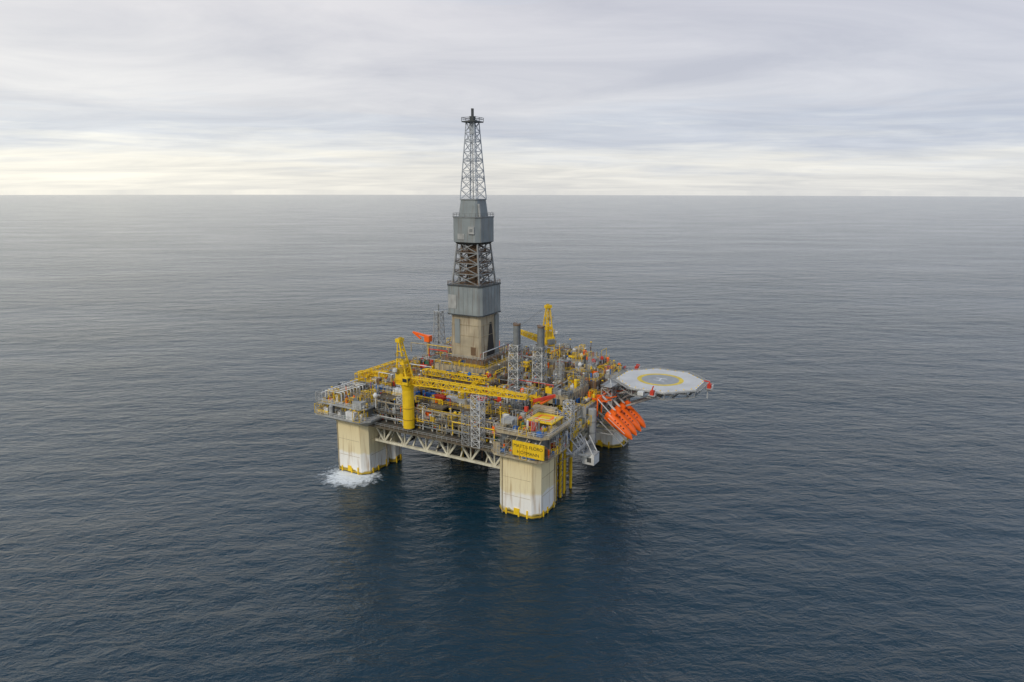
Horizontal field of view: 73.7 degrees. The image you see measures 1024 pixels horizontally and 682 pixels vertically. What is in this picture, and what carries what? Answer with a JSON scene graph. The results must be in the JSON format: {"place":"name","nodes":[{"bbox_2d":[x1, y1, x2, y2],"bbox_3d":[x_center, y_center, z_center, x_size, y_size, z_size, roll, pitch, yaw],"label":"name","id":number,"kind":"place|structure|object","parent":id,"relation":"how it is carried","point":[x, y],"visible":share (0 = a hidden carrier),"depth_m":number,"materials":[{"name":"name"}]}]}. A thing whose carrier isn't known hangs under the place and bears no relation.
{"place":"outdoors","nodes":[
{"label":"outdoors","id":0,"kind":"place"},
{"bbox_2d":[0,195,1023,681],"bbox_3d":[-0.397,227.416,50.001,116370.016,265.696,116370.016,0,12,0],"label":"sea water","id":1,"kind":"structure","parent":0,"point":[822,481],"depth_m":264.44,"materials":[{"name":"liquid"}]},
{"bbox_2d":[314,337,637,519],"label":"oil platform","id":2,"kind":"structure","parent":1,"relation":"on","point":[366,413],"depth_m":237.34,"materials":[{"name":"paint"}]},
{"bbox_2d":[412,331,431,356],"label":"knuckle boom crane","id":3,"kind":"object","parent":2,"relation":"on","point":[427,339],"visible":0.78,"depth_m":282.90,"materials":[{"name":"orange metal"}]},
{"bbox_2d":[433,304,445,358],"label":"flare mast","id":4,"kind":"object","parent":2,"relation":"on","point":[439,325],"visible":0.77,"depth_m":285.07,"materials":[{"name":"metal"}]},
{"bbox_2d":[393,337,528,428],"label":"pedestal crane","id":5,"kind":"object","parent":2,"relation":"on","point":[405,378],"visible":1,"depth_m":227.45,"materials":[{"name":"yellow metal"}]},
{"bbox_2d":[447,108,504,366],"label":"drilling derrick","id":6,"kind":"object","parent":2,"relation":"on","point":[474,310],"visible":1,"depth_m":247.41,"materials":[{"name":"metal"}]},
{"bbox_2d":[507,322,523,387],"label":"exhaust stack","id":7,"kind":"object","parent":2,"relation":"on","point":[516,349],"visible":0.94,"depth_m":241.61,"materials":[{"name":"metal"}]},
{"bbox_2d":[512,436,544,460],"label":"platform name sign","id":8,"kind":"object","parent":2,"relation":"attached to","point":[533,451],"visible":1,"depth_m":204.22,"materials":[{"name":"yellow metal"}]},
{"bbox_2d":[531,325,547,385],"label":"exhaust stack","id":9,"kind":"object","parent":2,"relation":"on","point":[540,359],"visible":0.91,"depth_m":242.60,"materials":[{"name":"metal"}]},
{"bbox_2d":[521,304,557,353],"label":"pedestal crane","id":10,"kind":"object","parent":2,"relation":"on","point":[550,339],"visible":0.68,"depth_m":281.54,"materials":[{"name":"yellow metal"}]},
{"bbox_2d":[555,359,564,380],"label":"vent tower","id":11,"kind":"structure","parent":2,"relation":"on","point":[560,372],"depth_m":243.49,"materials":[{"name":"grey metal"}]},
{"bbox_2d":[592,395,627,446],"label":"lifeboat launch ramp","id":12,"kind":"structure","parent":2,"relation":"on","point":[601,400],"depth_m":239.86,"materials":[{"name":"metal"}]},
{"bbox_2d":[603,410,631,439],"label":"lifeboat","id":13,"kind":"object","parent":12,"relation":"on","point":[616,422],"visible":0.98,"depth_m":237.08,"materials":[{"name":"orange plastic"}]},
{"bbox_2d":[597,393,630,441],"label":"lifeboat launch ramp","id":14,"kind":"structure","parent":2,"relation":"on","point":[607,397],"depth_m":243.19,"materials":[{"name":"metal"}]},
{"bbox_2d":[608,406,636,434],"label":"lifeboat","id":15,"kind":"object","parent":14,"relation":"on","point":[622,417],"visible":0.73,"depth_m":240.81,"materials":[{"name":"orange plastic"}]},
{"bbox_2d":[603,390,635,437],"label":"lifeboat launch ramp","id":16,"kind":"structure","parent":2,"relation":"on","point":[610,407],"depth_m":247.43,"materials":[{"name":"metal"}]},
{"bbox_2d":[613,403,640,431],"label":"lifeboat","id":17,"kind":"object","parent":16,"relation":"attached to","point":[630,417],"visible":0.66,"depth_m":244.79,"materials":[{"name":"orange plastic"}]},
{"bbox_2d":[607,388,639,433],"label":"lifeboat launch ramp","id":18,"kind":"structure","parent":2,"relation":"on","point":[619,390],"depth_m":250.81,"materials":[{"name":"metal"}]},
{"bbox_2d":[618,399,645,427],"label":"lifeboat","id":19,"kind":"object","parent":18,"relation":"on","point":[635,413],"visible":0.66,"depth_m":248.74,"materials":[{"name":"orange plastic"}]},
{"bbox_2d":[600,364,713,413],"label":"helideck","id":20,"kind":"object","parent":2,"relation":"attached to","point":[656,382],"visible":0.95,"depth_m":242.85,"materials":[{"name":"metal"}]},
{"bbox_2d":[0,0,1023,196],"label":"sky","id":21,"kind":"structure","parent":0,"point":[98,97],"materials":[{"name":"grey"}]}
]}

